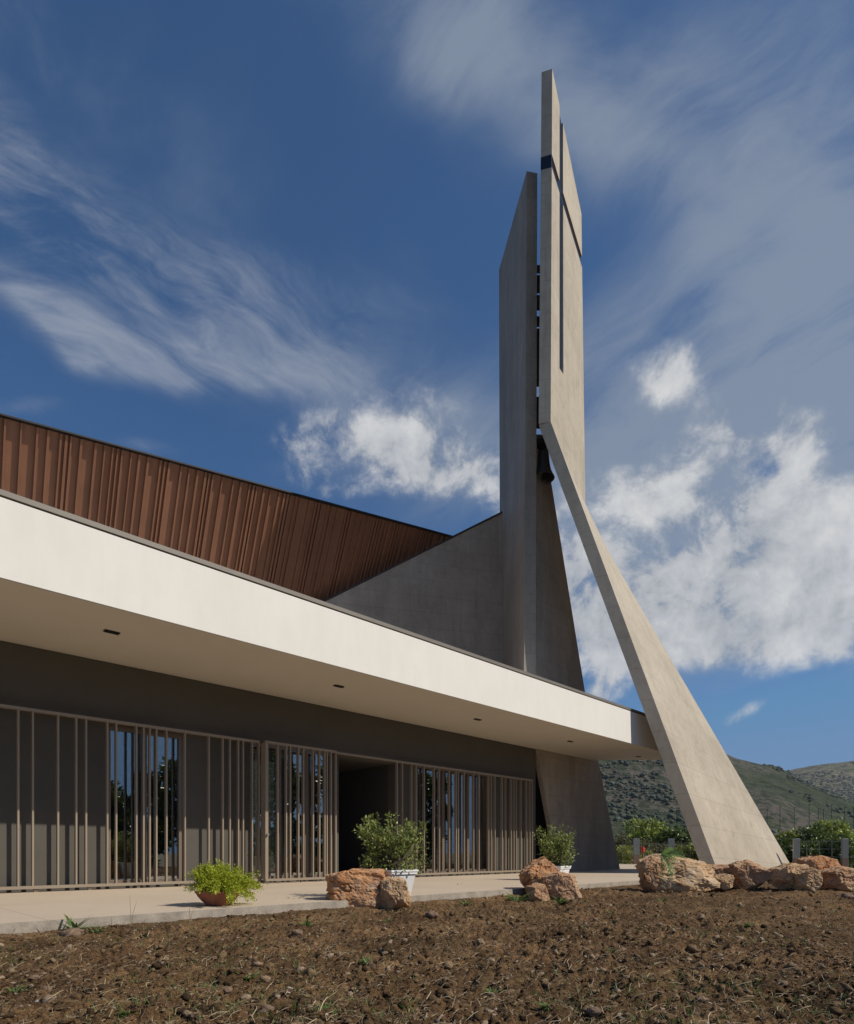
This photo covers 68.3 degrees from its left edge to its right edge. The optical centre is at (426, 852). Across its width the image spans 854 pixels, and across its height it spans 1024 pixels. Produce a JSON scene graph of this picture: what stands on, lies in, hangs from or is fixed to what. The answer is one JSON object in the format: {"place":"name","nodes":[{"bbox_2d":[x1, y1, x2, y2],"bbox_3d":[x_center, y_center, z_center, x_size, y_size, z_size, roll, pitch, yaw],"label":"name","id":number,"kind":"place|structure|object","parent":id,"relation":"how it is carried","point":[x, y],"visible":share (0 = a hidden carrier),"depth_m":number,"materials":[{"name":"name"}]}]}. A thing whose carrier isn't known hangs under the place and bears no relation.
{"place":"outdoors","nodes":[
{"label":"outdoors","id":0,"kind":"place"},
{"bbox_2d":[127,856,274,877],"bbox_3d":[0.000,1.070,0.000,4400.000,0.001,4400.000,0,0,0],"label":"ground","id":1,"kind":"structure","parent":0,"point":[271,864],"depth_m":53.38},
{"bbox_2d":[614,831,645,859],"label":"bush","id":2,"kind":"object","parent":1,"relation":"on","point":[621,841],"visible":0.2,"depth_m":41.45,"materials":[{"name":"green plant"}]},
{"bbox_2d":[622,815,671,846],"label":"bush","id":3,"kind":"object","parent":1,"relation":"on","point":[650,832],"visible":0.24,"depth_m":45.25,"materials":[{"name":"green plant"}]},
{"bbox_2d":[614,839,698,863],"bbox_3d":[14.250,0.118,36.000,8.966,1.866,0.130,0,0,0],"label":"fence","id":4,"kind":"object","parent":1,"relation":"on","point":[636,847],"visible":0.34,"depth_m":35.95,"materials":[{"name":"concrete"}]},
{"bbox_2d":[639,837,686,854],"bbox_3d":[14.978,0.002,40.023,3.828,2.034,3.851,0,0,-5],"label":"bush","id":5,"kind":"object","parent":1,"relation":"on","point":[660,847],"visible":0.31,"depth_m":39.87,"materials":[{"name":"green plant"}]},
{"bbox_2d":[651,823,691,850],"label":"bush","id":6,"kind":"object","parent":1,"relation":"on","point":[675,834],"visible":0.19,"depth_m":43.32,"materials":[{"name":"green plant"}]},
{"bbox_2d":[675,842,697,860],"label":"bush","id":7,"kind":"object","parent":1,"relation":"on","point":[689,849],"visible":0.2,"depth_m":36.39,"materials":[{"name":"green plant"}]},
{"bbox_2d":[774,828,803,841],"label":"bush","id":8,"kind":"object","parent":1,"relation":"on","point":[788,832],"visible":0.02,"depth_m":32.91,"materials":[{"name":"green plant"}]},
{"bbox_2d":[777,835,826,862],"bbox_3d":[16.521,0.096,27.901,2.355,1.885,2.163,0,0,26],"label":"bush","id":9,"kind":"object","parent":1,"relation":"on","point":[810,847],"visible":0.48,"depth_m":27.61,"materials":[{"name":"green plant"}]},
{"bbox_2d":[780,822,836,862],"bbox_3d":[18.142,-0.230,29.827,2.957,2.539,2.991,0,0,-44],"label":"bush","id":10,"kind":"object","parent":1,"relation":"on","point":[810,832],"visible":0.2,"depth_m":29.74,"materials":[{"name":"green plant"}]},
{"bbox_2d":[792,839,848,866],"bbox_3d":[16.896,0.254,24.000,5.846,1.594,0.130,0,0,0],"label":"fence","id":11,"kind":"object","parent":1,"relation":"on","point":[844,851],"visible":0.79,"depth_m":23.95,"materials":[{"name":"concrete"}]},
{"bbox_2d":[807,817,853,837],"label":"bush","id":12,"kind":"object","parent":1,"relation":"on","point":[844,829],"visible":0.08,"depth_m":30.59,"materials":[{"name":"green plant"}]},
{"bbox_2d":[820,833,853,867],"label":"bush","id":13,"kind":"object","parent":1,"relation":"on","point":[830,846],"visible":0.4,"depth_m":27.23,"materials":[{"name":"green plant"}]},
{"bbox_2d":[834,835,853,850],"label":"bush","id":14,"kind":"object","parent":1,"relation":"on","point":[852,840],"visible":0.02,"depth_m":28.64,"materials":[{"name":"green plant"}]},
{"bbox_2d":[0,863,639,923],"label":"paving","id":15,"kind":"structure","parent":0,"point":[35,906],"depth_m":9.38,"materials":[{"name":"beige concrete"}]},
{"bbox_2d":[183,858,267,905],"bbox_3d":[-2.521,0.360,7.856,0.914,0.582,0.916,0,0,37],"label":"potted fern","id":16,"kind":"object","parent":15,"relation":"on","point":[218,885],"visible":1,"depth_m":7.67,"materials":[{"name":"green plant"}]},
{"bbox_2d":[0,880,639,933],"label":"paving edge","id":17,"kind":"object","parent":15,"relation":"on","point":[32,926],"depth_m":7.22,"materials":[{"name":"grey concrete"}]},
{"bbox_2d":[0,413,660,892],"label":"church","id":18,"kind":"structure","parent":15,"relation":"on","point":[184,647],"depth_m":14.01,"materials":[{"name":"paint"}]},
{"bbox_2d":[109,725,182,882],"bbox_3d":[-5.358,-0.871,11.952,0.110,2.923,1.435,0,0,45],"label":"window","id":19,"kind":"structure","parent":18,"relation":"in","point":[179,737],"depth_m":11.92,"materials":[{"name":"brown metal"}]},
{"bbox_2d":[253,742,332,879],"bbox_3d":[-3.060,-0.905,14.284,0.110,2.990,2.221,0,0,45],"label":"window","id":20,"kind":"structure","parent":18,"relation":"in","point":[306,752],"depth_m":14.48,"materials":[{"name":"brown metal"}]},
{"bbox_2d":[417,766,489,872],"bbox_3d":[0.794,-0.905,18.195,0.110,2.990,3.241,0,0,45],"label":"window","id":21,"kind":"structure","parent":18,"relation":"in","point":[428,771],"depth_m":18.14,"materials":[{"name":"brown metal"}]},
{"bbox_2d":[351,810,429,894],"bbox_3d":[-0.565,-0.002,9.420,1.223,1.304,1.112,0,0,0],"label":"potted bush","id":22,"kind":"object","parent":15,"relation":"on","point":[403,844],"visible":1,"depth_m":9.33,"materials":[{"name":"green plant"}]},
{"bbox_2d":[532,822,578,872],"bbox_3d":[3.069,-0.053,15.113,1.126,1.406,0.996,0,0,0],"label":"potted bush","id":23,"kind":"object","parent":15,"relation":"on","point":[556,846],"visible":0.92,"depth_m":15.00,"materials":[{"name":"green plant"}]},
{"bbox_2d":[615,844,652,863],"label":"bush","id":24,"kind":"object","parent":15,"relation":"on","point":[628,859],"visible":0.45,"depth_m":37.51,"materials":[{"name":"green plant"}]},
{"bbox_2d":[641,846,644,857],"bbox_3d":[11.673,0.327,34.000,0.240,1.346,0.178,0,0,0],"label":"marker post","id":25,"kind":"object","parent":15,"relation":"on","point":[642,849],"visible":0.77,"depth_m":33.95,"materials":[{"name":"red paint"}]},
{"bbox_2d":[499,69,788,870],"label":"bell tower","id":26,"kind":"structure","parent":15,"relation":"on","point":[725,822],"depth_m":21.36,"materials":[{"name":"concrete"}]},
{"bbox_2d":[536,443,554,483],"bbox_3d":[3.875,-13.036,20.950,0.742,1.260,0.742,0,0,0],"label":"bell","id":27,"kind":"object","parent":26,"relation":"hanging from","point":[544,467],"visible":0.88,"depth_m":20.80,"materials":[{"name":"brown metal"}]},
{"bbox_2d":[0,881,853,1023],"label":"soil","id":28,"kind":"structure","parent":0,"point":[492,908],"depth_m":4.51,"materials":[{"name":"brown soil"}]},
{"bbox_2d":[4,983,31,992],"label":"weed","id":29,"kind":"object","parent":28,"relation":"on","point":[14,990],"visible":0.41,"depth_m":3.57,"materials":[{"name":"green plant"}]},
{"bbox_2d":[28,975,38,980],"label":"stone","id":30,"kind":"object","parent":28,"relation":"on","point":[32,977],"visible":0.87,"depth_m":3.78,"materials":[{"name":"beige stone"}]},
{"bbox_2d":[39,986,51,991],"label":"stone","id":31,"kind":"object","parent":28,"relation":"on","point":[46,988],"visible":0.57,"depth_m":3.52,"materials":[{"name":"beige stone"}]},
{"bbox_2d":[44,914,97,930],"bbox_3d":[-3.350,0.663,6.020,0.462,0.176,0.514,0,0,37],"label":"weed","id":32,"kind":"object","parent":28,"relation":"on","point":[71,924],"visible":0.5,"depth_m":6.00,"materials":[{"name":"green plant"}]},
{"bbox_2d":[59,928,84,936],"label":"stone","id":33,"kind":"object","parent":28,"relation":"on","point":[69,932],"visible":0.58,"depth_m":5.73,"materials":[{"name":"beige stone"}]},
{"bbox_2d":[90,926,112,932],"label":"weed","id":34,"kind":"object","parent":28,"relation":"on","point":[96,930],"visible":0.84,"depth_m":5.83,"materials":[{"name":"green plant"}]},
{"bbox_2d":[112,1008,134,1017],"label":"weed","id":35,"kind":"object","parent":28,"relation":"on","point":[125,1013],"visible":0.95,"depth_m":2.91,"materials":[{"name":"green plant"}]},
{"bbox_2d":[189,1012,200,1018],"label":"stone","id":36,"kind":"object","parent":28,"relation":"on","point":[192,1014],"visible":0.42,"depth_m":2.97,"materials":[{"name":"brown stone"}]},
{"bbox_2d":[223,986,232,993],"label":"stone","id":37,"kind":"object","parent":28,"relation":"on","point":[228,989],"visible":1,"depth_m":3.31,"materials":[{"name":"beige stone"}]},
{"bbox_2d":[232,969,261,980],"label":"weed","id":38,"kind":"object","parent":28,"relation":"on","point":[247,978],"visible":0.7,"depth_m":3.83,"materials":[{"name":"green plant"}]},
{"bbox_2d":[258,1004,274,1013],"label":"stone","id":39,"kind":"object","parent":28,"relation":"on","point":[267,1007],"visible":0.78,"depth_m":3.04,"materials":[{"name":"beige stone"}]},
{"bbox_2d":[291,929,302,934],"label":"stone","id":40,"kind":"object","parent":28,"relation":"on","point":[295,932],"visible":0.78,"depth_m":5.61,"materials":[{"name":"beige stone"}]},
{"bbox_2d":[294,917,322,925],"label":"weed","id":41,"kind":"object","parent":28,"relation":"on","point":[306,923],"visible":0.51,"depth_m":6.67,"materials":[{"name":"green plant"}]},
{"bbox_2d":[315,999,339,1012],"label":"weed","id":42,"kind":"object","parent":28,"relation":"on","point":[326,1006],"visible":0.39,"depth_m":2.91,"materials":[{"name":"green plant"}]},
{"bbox_2d":[325,867,384,908],"bbox_3d":[-1.017,0.549,8.900,0.846,0.676,0.677,0,0,0],"label":"rock","id":43,"kind":"object","parent":28,"relation":"on","point":[356,887],"visible":0.7,"depth_m":8.62,"materials":[{"name":"orange stone"}]},
{"bbox_2d":[357,955,372,963],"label":"weed","id":44,"kind":"object","parent":28,"relation":"on","point":[365,960],"visible":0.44,"depth_m":4.38,"materials":[{"name":"green plant"}]},
{"bbox_2d":[379,876,411,909],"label":"rock","id":45,"kind":"object","parent":28,"relation":"on","point":[394,893],"visible":0.97,"depth_m":8.62,"materials":[{"name":"beige stone"}]},
{"bbox_2d":[0,885,853,1023],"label":"soil crumbs","id":46,"kind":"object","parent":28,"relation":"on","point":[538,1013],"visible":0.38,"depth_m":3.87,"materials":[{"name":"brown soil"}]},
{"bbox_2d":[0,884,853,1023],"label":"straw","id":47,"kind":"object","parent":28,"relation":"on","point":[376,984],"visible":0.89,"depth_m":3.63,"materials":[{"name":"beige plant"}]},
{"bbox_2d":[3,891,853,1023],"bbox_3d":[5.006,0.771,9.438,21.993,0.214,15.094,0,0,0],"label":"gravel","id":48,"kind":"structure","parent":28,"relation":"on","point":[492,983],"depth_m":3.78,"materials":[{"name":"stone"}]},
{"bbox_2d":[425,910,438,917],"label":"stone","id":49,"kind":"object","parent":28,"relation":"on","point":[431,914],"visible":0.99,"depth_m":7.68,"materials":[{"name":"beige stone"}]},
{"bbox_2d":[486,992,495,996],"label":"stone","id":50,"kind":"object","parent":28,"relation":"on","point":[491,995],"visible":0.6,"depth_m":3.40,"materials":[{"name":"beige stone"}]},
{"bbox_2d":[483,987,499,993],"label":"weed","id":51,"kind":"object","parent":28,"relation":"on","point":[490,990],"visible":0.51,"depth_m":3.47,"materials":[{"name":"green plant"}]},
{"bbox_2d":[500,892,534,901],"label":"weed","id":52,"kind":"object","parent":28,"relation":"on","point":[516,899],"visible":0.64,"depth_m":10.41,"materials":[{"name":"green plant"}]},
{"bbox_2d":[525,883,549,901],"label":"rock","id":53,"kind":"object","parent":28,"relation":"on","point":[538,891],"visible":0.81,"depth_m":10.62,"materials":[{"name":"brown stone"}]},
{"bbox_2d":[519,857,558,887],"bbox_3d":[2.115,0.497,11.400,0.928,0.865,0.743,0,0,0],"label":"rock","id":54,"kind":"object","parent":28,"relation":"on","point":[533,871],"visible":0.51,"depth_m":11.23,"materials":[{"name":"orange stone"}]},
{"bbox_2d":[534,999,560,1009],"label":"weed","id":55,"kind":"object","parent":28,"relation":"on","point":[544,1004],"visible":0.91,"depth_m":3.07,"materials":[{"name":"green plant"}]},
{"bbox_2d":[544,896,575,903],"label":"weed","id":56,"kind":"object","parent":28,"relation":"on","point":[559,901],"visible":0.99,"depth_m":9.43,"materials":[{"name":"green plant"}]},
{"bbox_2d":[541,871,581,899],"bbox_3d":[2.330,0.629,10.900,0.666,0.617,0.533,0,0,0],"label":"rock","id":57,"kind":"object","parent":28,"relation":"on","point":[558,884],"visible":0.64,"depth_m":10.68,"materials":[{"name":"brown stone"}]},
{"bbox_2d":[586,1006,604,1017],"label":"stone","id":58,"kind":"object","parent":28,"relation":"on","point":[595,1012],"visible":0.99,"depth_m":2.95,"materials":[{"name":"grey stone"}]},
{"bbox_2d":[638,856,669,892],"bbox_3d":[4.637,0.462,12.750,0.678,0.809,0.542,0,0,0],"label":"rock","id":59,"kind":"object","parent":28,"relation":"on","point":[653,870],"visible":0.7,"depth_m":12.52,"materials":[{"name":"brown stone"}]},
{"bbox_2d":[660,846,686,881],"bbox_3d":[4.685,0.220,11.957,0.512,0.693,0.287,0,0,0],"label":"thistle","id":60,"kind":"object","parent":28,"relation":"on","point":[669,853],"visible":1,"depth_m":12.01,"materials":[{"name":"green plant"}]},
{"bbox_2d":[635,854,720,892],"bbox_3d":[5.122,0.469,12.900,1.518,0.908,1.214,0,0,0],"label":"rock","id":61,"kind":"object","parent":28,"relation":"on","point":[692,875],"visible":0.62,"depth_m":12.48,"materials":[{"name":"beige stone"}]},
{"bbox_2d":[695,996,707,1002],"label":"stone","id":62,"kind":"object","parent":28,"relation":"on","point":[700,998],"visible":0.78,"depth_m":3.23,"materials":[{"name":"beige stone"}]},
{"bbox_2d":[708,864,733,889],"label":"rock","id":63,"kind":"object","parent":28,"relation":"on","point":[721,868],"visible":0.17,"depth_m":13.28,"materials":[{"name":"brown stone"}]},
{"bbox_2d":[714,873,733,889],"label":"rock","id":64,"kind":"object","parent":28,"relation":"on","point":[725,880],"visible":0.78,"depth_m":12.79,"materials":[{"name":"beige stone"}]},
{"bbox_2d":[728,859,771,890],"bbox_3d":[6.757,0.480,13.200,0.702,0.692,0.561,0,0,0],"label":"rock","id":65,"kind":"object","parent":28,"relation":"on","point":[747,874],"visible":0.9,"depth_m":13.00,"materials":[{"name":"brown stone"}]},
{"bbox_2d":[777,980,787,986],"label":"stone","id":66,"kind":"object","parent":28,"relation":"on","point":[782,982],"visible":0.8,"depth_m":3.57,"materials":[{"name":"beige stone"}]},
{"bbox_2d":[767,863,808,889],"bbox_3d":[7.450,0.534,12.900,0.803,0.659,0.642,0,0,0],"label":"rock","id":67,"kind":"object","parent":28,"relation":"on","point":[782,877],"visible":0.67,"depth_m":12.73,"materials":[{"name":"beige stone"}]},
{"bbox_2d":[792,867,822,891],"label":"rock","id":68,"kind":"object","parent":28,"relation":"on","point":[809,879],"visible":0.94,"depth_m":12.41,"materials":[{"name":"beige stone"}]},
{"bbox_2d":[796,855,840,889],"bbox_3d":[8.461,0.450,13.600,0.862,0.807,0.689,0,0,0],"label":"rock","id":69,"kind":"object","parent":28,"relation":"on","point":[820,862],"visible":0.38,"depth_m":13.38,"materials":[{"name":"orange stone"}]},
{"bbox_2d":[821,866,853,891],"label":"rock","id":70,"kind":"object","parent":28,"relation":"on","point":[838,878],"visible":0.84,"depth_m":12.93,"materials":[{"name":"brown stone"}]},
{"bbox_2d":[841,893,853,897],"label":"stone","id":71,"kind":"object","parent":28,"relation":"on","point":[844,895],"visible":0.52,"depth_m":11.14,"materials":[{"name":"beige stone"}]},
{"bbox_2d":[0,0,853,770],"label":"sky","id":72,"kind":"structure","parent":0,"point":[264,242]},
{"bbox_2d":[253,754,853,855],"bbox_3d":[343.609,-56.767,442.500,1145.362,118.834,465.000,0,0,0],"label":"hill","id":73,"kind":"structure","parent":0,"point":[768,788],"depth_m":307.03,"materials":[{"name":"green plant"}]},
{"bbox_2d":[599,759,853,840],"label":"hill scrub","id":74,"kind":"object","parent":73,"relation":"on","point":[644,785],"visible":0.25,"depth_m":294.09,"materials":[{"name":"green plant"}]},
{"bbox_2d":[790,761,853,800],"bbox_3d":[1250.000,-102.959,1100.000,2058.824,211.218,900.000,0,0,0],"label":"hill","id":75,"kind":"structure","parent":0,"point":[847,768],"depth_m":1013.14,"materials":[{"name":"green plant"}]},
{"bbox_2d":[792,762,853,799],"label":"scrub","id":76,"kind":"object","parent":75,"relation":"on","point":[828,781],"visible":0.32,"depth_m":952.00,"materials":[{"name":"green plant"}]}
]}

